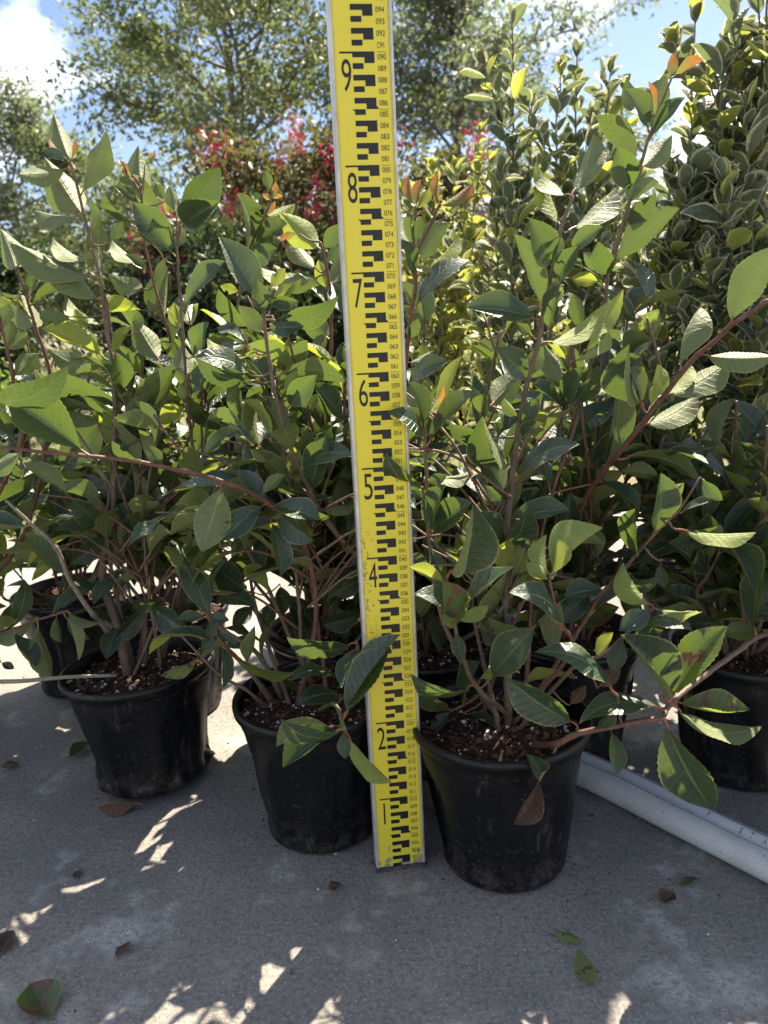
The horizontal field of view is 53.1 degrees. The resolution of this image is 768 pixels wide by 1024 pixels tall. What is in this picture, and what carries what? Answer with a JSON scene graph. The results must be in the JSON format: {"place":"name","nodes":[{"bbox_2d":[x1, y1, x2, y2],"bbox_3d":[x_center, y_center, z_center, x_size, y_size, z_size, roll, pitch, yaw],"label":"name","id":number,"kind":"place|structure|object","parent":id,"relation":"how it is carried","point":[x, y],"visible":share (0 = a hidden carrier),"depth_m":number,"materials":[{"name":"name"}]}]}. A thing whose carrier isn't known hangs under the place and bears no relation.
{"place":"outdoors","nodes":[
{"label":"outdoors","id":0,"kind":"place"},
{"bbox_2d":[7,427,473,537],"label":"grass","id":1,"kind":"structure","parent":0,"point":[222,453],"depth_m":4.20,"materials":[{"name":"green plant"}]},
{"bbox_2d":[331,418,342,441],"bbox_3d":[-0.248,-0.284,3.426,0.244,0.304,0.214,-3,14,0],"label":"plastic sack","id":2,"kind":"object","parent":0,"point":[332,419],"visible":0.04,"depth_m":3.36,"materials":[{"name":"white plastic"}]},
{"bbox_2d":[4,310,728,537],"bbox_3d":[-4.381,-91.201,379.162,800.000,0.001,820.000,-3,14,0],"label":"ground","id":3,"kind":"structure","parent":0,"point":[632,480],"depth_m":4.91,"materials":[{"name":"grey concrete"}]},
{"bbox_2d":[0,295,17,465],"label":"back row shrub","id":4,"kind":"object","parent":3,"relation":"on","point":[3,385],"visible":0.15,"depth_m":3.53,"materials":[{"name":"green plant"}]},
{"bbox_2d":[0,229,90,457],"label":"back row shrub","id":5,"kind":"object","parent":3,"relation":"on","point":[9,281],"visible":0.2,"depth_m":4.36,"materials":[{"name":"green plant"}]},
{"bbox_2d":[13,288,82,377],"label":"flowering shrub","id":6,"kind":"object","parent":3,"relation":"on","point":[61,349],"visible":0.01,"depth_m":5.27,"materials":[{"name":"green plant"}]},
{"bbox_2d":[0,64,120,360],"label":"tree","id":7,"kind":"object","parent":3,"relation":"on","point":[26,110],"visible":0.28,"depth_m":14.92,"materials":[{"name":"green plant"}]},
{"bbox_2d":[0,114,181,329],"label":"tree","id":8,"kind":"object","parent":3,"relation":"on","point":[63,164],"visible":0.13,"depth_m":14.43,"materials":[{"name":"green plant"}]},
{"bbox_2d":[60,227,209,408],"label":"back row shrub","id":9,"kind":"object","parent":3,"relation":"on","point":[119,268],"visible":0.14,"depth_m":4.34,"materials":[{"name":"green plant"}]},
{"bbox_2d":[106,188,282,430],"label":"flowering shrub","id":10,"kind":"object","parent":3,"relation":"on","point":[138,238],"visible":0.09,"depth_m":4.38,"materials":[{"name":"green plant"}]},
{"bbox_2d":[123,183,338,454],"bbox_3d":[-0.839,-1.022,4.171,1.157,1.410,1.227,-8,15,-21],"label":"back row shrub","id":11,"kind":"object","parent":3,"relation":"on","point":[221,276],"visible":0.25,"depth_m":3.99,"materials":[{"name":"green plant"}]},
{"bbox_2d":[7,0,541,334],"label":"tree","id":12,"kind":"object","parent":3,"relation":"on","point":[150,45],"visible":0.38,"depth_m":10.58,"materials":[{"name":"green plant"}]},
{"bbox_2d":[148,93,418,399],"bbox_3d":[-0.597,-1.606,5.124,1.745,2.076,1.614,-3,14,0],"label":"flowering shrub","id":13,"kind":"object","parent":3,"relation":"on","point":[237,173],"visible":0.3,"depth_m":4.65,"materials":[{"name":"red plant"}]},
{"bbox_2d":[263,212,428,408],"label":"back row shrub","id":14,"kind":"object","parent":3,"relation":"on","point":[338,330],"visible":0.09,"depth_m":4.29,"materials":[{"name":"green plant"}]},
{"bbox_2d":[0,511,767,1023],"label":"concrete pad","id":15,"kind":"object","parent":3,"relation":"on","point":[202,911],"visible":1,"depth_m":0.87,"materials":[{"name":"grey concrete"}]},
{"bbox_2d":[0,930,14,952],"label":"fallen leaf","id":16,"kind":"object","parent":15,"relation":"on","point":[7,937],"visible":1,"depth_m":0.86,"materials":[{"name":"brown plant"}]},
{"bbox_2d":[1,760,18,767],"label":"fallen leaf","id":17,"kind":"object","parent":15,"relation":"on","point":[7,764],"visible":1,"depth_m":1.21,"materials":[{"name":"brown plant"}]},
{"bbox_2d":[16,978,61,1019],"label":"fallen leaf","id":18,"kind":"object","parent":15,"relation":"on","point":[39,998],"visible":1,"depth_m":0.78,"materials":[{"name":"green plant"}]},
{"bbox_2d":[0,229,102,676],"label":"potted shrub","id":19,"kind":"object","parent":15,"relation":"on","point":[45,389],"visible":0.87,"depth_m":1.11,"materials":[{"name":"green plant"}]},
{"bbox_2d":[0,292,127,697],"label":"potted shrub","id":20,"kind":"object","parent":15,"relation":"on","point":[47,593],"visible":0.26,"depth_m":1.40,"materials":[{"name":"green plant"}]},
{"bbox_2d":[72,869,82,879],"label":"fallen leaf","id":21,"kind":"object","parent":15,"relation":"on","point":[76,874],"visible":1,"depth_m":0.95,"materials":[{"name":"brown plant"}]},
{"bbox_2d":[67,742,88,757],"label":"fallen leaf","id":22,"kind":"object","parent":15,"relation":"on","point":[76,748],"visible":0.91,"depth_m":1.24,"materials":[{"name":"green plant"}]},
{"bbox_2d":[98,801,140,815],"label":"fallen leaf","id":23,"kind":"object","parent":15,"relation":"on","point":[118,808],"visible":1,"depth_m":1.07,"materials":[{"name":"brown plant"}]},
{"bbox_2d":[0,167,240,798],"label":"potted shrub","id":24,"kind":"object","parent":15,"relation":"on","point":[142,721],"visible":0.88,"depth_m":1.09,"materials":[{"name":"green plant"}]},
{"bbox_2d":[0,674,116,683],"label":"bare twig","id":25,"kind":"object","parent":24,"relation":"on","point":[15,681],"visible":1,"depth_m":1.03,"materials":[{"name":"brown wood"}]},
{"bbox_2d":[113,942,130,959],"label":"fallen leaf","id":26,"kind":"object","parent":15,"relation":"on","point":[121,949],"visible":1,"depth_m":0.83,"materials":[{"name":"brown plant"}]},
{"bbox_2d":[10,114,234,712],"bbox_3d":[-0.382,-0.108,1.278,0.386,0.938,0.369,-11,16,-31],"label":"potted shrub","id":27,"kind":"object","parent":15,"relation":"on","point":[64,194],"visible":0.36,"depth_m":1.12,"materials":[{"name":"green plant"}]},
{"bbox_2d":[0,340,423,853],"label":"potted shrub","id":28,"kind":"object","parent":15,"relation":"on","point":[301,721],"visible":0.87,"depth_m":0.95,"materials":[{"name":"green plant"}]},
{"bbox_2d":[177,169,470,664],"bbox_3d":[-0.087,-0.052,1.151,0.432,0.861,0.382,0,14,10],"label":"potted shrub","id":29,"kind":"object","parent":15,"relation":"on","point":[324,403],"visible":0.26,"depth_m":1.07,"materials":[{"name":"green plant"}]},
{"bbox_2d":[327,881,340,889],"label":"fallen leaf","id":30,"kind":"object","parent":15,"relation":"on","point":[334,885],"visible":1,"depth_m":0.91,"materials":[{"name":"brown plant"}]},
{"bbox_2d":[325,0,425,872],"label":"measuring rod","id":31,"kind":"object","parent":15,"relation":"on","point":[361,63],"visible":1,"depth_m":0.80,"materials":[{"name":"yellow paint"}]},
{"bbox_2d":[0,658,759,1022],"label":"grit","id":32,"kind":"object","parent":15,"relation":"on","point":[428,870],"visible":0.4,"depth_m":0.96,"materials":[{"name":"brown stone"}]},
{"bbox_2d":[195,173,611,779],"bbox_3d":[0.061,-0.025,1.087,0.540,0.824,0.391,-3,14,0],"label":"potted shrub","id":33,"kind":"object","parent":15,"relation":"on","point":[437,661],"visible":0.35,"depth_m":0.96,"materials":[{"name":"green plant"}]},
{"bbox_2d":[398,117,505,481],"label":"variegated shrub","id":34,"kind":"object","parent":15,"relation":"on","point":[440,336],"visible":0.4,"depth_m":1.86,"materials":[{"name":"green plant"}]},
{"bbox_2d":[430,279,585,491],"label":"variegated shrub","id":35,"kind":"object","parent":15,"relation":"on","point":[554,352],"visible":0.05,"depth_m":2.27,"materials":[{"name":"green plant"}]},
{"bbox_2d":[442,2,601,609],"bbox_3d":[0.296,-0.399,1.659,0.315,1.259,0.255,-9,15,-24],"label":"variegated shrub","id":36,"kind":"object","parent":15,"relation":"on","point":[507,193],"visible":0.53,"depth_m":1.57,"materials":[{"name":"green plant"}]},
{"bbox_2d":[350,134,755,892],"bbox_3d":[0.151,0.013,0.865,0.367,0.848,0.392,-16,19,-43],"label":"potted shrub","id":37,"kind":"object","parent":15,"relation":"on","point":[500,746],"visible":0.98,"depth_m":0.86,"materials":[{"name":"green plant"}]},
{"bbox_2d":[554,929,584,942],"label":"fallen leaf","id":38,"kind":"object","parent":15,"relation":"on","point":[566,937],"visible":1,"depth_m":0.82,"materials":[{"name":"green plant"}]},
{"bbox_2d":[574,949,595,985],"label":"fallen leaf","id":39,"kind":"object","parent":15,"relation":"on","point":[584,969],"visible":1,"depth_m":0.78,"materials":[{"name":"green plant"}]},
{"bbox_2d":[556,38,656,569],"bbox_3d":[0.496,-0.415,1.779,0.302,1.215,0.289,-3,14,0],"label":"variegated shrub","id":40,"kind":"object","parent":15,"relation":"on","point":[601,186],"visible":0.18,"depth_m":1.66,"materials":[{"name":"green plant"}]},
{"bbox_2d":[450,53,767,760],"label":"potted shrub","id":41,"kind":"object","parent":15,"relation":"on","point":[610,440],"visible":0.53,"depth_m":1.04,"materials":[{"name":"green plant"}]},
{"bbox_2d":[659,888,676,901],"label":"fallen leaf","id":42,"kind":"object","parent":15,"relation":"on","point":[665,895],"visible":1,"depth_m":0.87,"materials":[{"name":"brown plant"}]},
{"bbox_2d":[576,761,767,883],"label":"pipe","id":43,"kind":"object","parent":15,"relation":"on","point":[746,856],"visible":0.64,"depth_m":0.96,"materials":[{"name":"white plastic"}]},
{"bbox_2d":[579,317,767,808],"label":"potted shrub","id":44,"kind":"object","parent":15,"relation":"on","point":[711,670],"visible":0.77,"depth_m":0.99,"materials":[{"name":"green plant"}]},
{"bbox_2d":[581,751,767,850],"bbox_3d":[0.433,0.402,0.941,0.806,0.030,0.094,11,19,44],"label":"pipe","id":45,"kind":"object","parent":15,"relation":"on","point":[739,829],"visible":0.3,"depth_m":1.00,"materials":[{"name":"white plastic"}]},
{"bbox_2d":[603,0,764,638],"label":"variegated shrub","id":46,"kind":"object","parent":15,"relation":"on","point":[671,246],"visible":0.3,"depth_m":1.33,"materials":[{"name":"green plant"}]},
{"bbox_2d":[678,876,698,884],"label":"fallen leaf","id":47,"kind":"object","parent":15,"relation":"on","point":[687,879],"visible":1,"depth_m":0.89,"materials":[{"name":"green plant"}]},
{"bbox_2d":[660,0,767,620],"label":"variegated shrub","id":48,"kind":"object","parent":15,"relation":"on","point":[733,237],"visible":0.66,"depth_m":1.26,"materials":[{"name":"green plant"}]},
{"bbox_2d":[396,112,522,388],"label":"flowering shrub","id":49,"kind":"object","parent":3,"relation":"on","point":[462,175],"visible":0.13,"depth_m":4.90,"materials":[{"name":"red plant"}]},
{"bbox_2d":[404,208,524,428],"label":"back row shrub","id":50,"kind":"object","parent":3,"relation":"on","point":[504,270],"visible":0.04,"depth_m":4.61,"materials":[{"name":"green plant"}]},
{"bbox_2d":[269,0,677,322],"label":"tree","id":51,"kind":"object","parent":3,"relation":"on","point":[446,28],"visible":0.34,"depth_m":11.74,"materials":[{"name":"green plant"}]},
{"bbox_2d":[507,172,720,399],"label":"back row shrub","id":52,"kind":"object","parent":3,"relation":"on","point":[565,285],"visible":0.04,"depth_m":4.09,"materials":[{"name":"green plant"}]},
{"bbox_2d":[531,81,719,306],"bbox_3d":[6.520,-6.264,16.422,6.124,5.160,6.466,-12,16,-34],"label":"tree","id":53,"kind":"object","parent":3,"relation":"on","point":[639,148],"visible":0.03,"depth_m":15.59,"materials":[{"name":"green plant"}]},
{"bbox_2d":[639,261,754,421],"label":"back row shrub","id":54,"kind":"object","parent":3,"relation":"on","point":[722,284],"visible":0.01,"depth_m":4.43,"materials":[{"name":"green plant"}]},
{"bbox_2d":[0,0,765,341],"label":"sky","id":55,"kind":"structure","parent":0,"point":[25,41],"materials":[{"name":"blue"}]}
]}

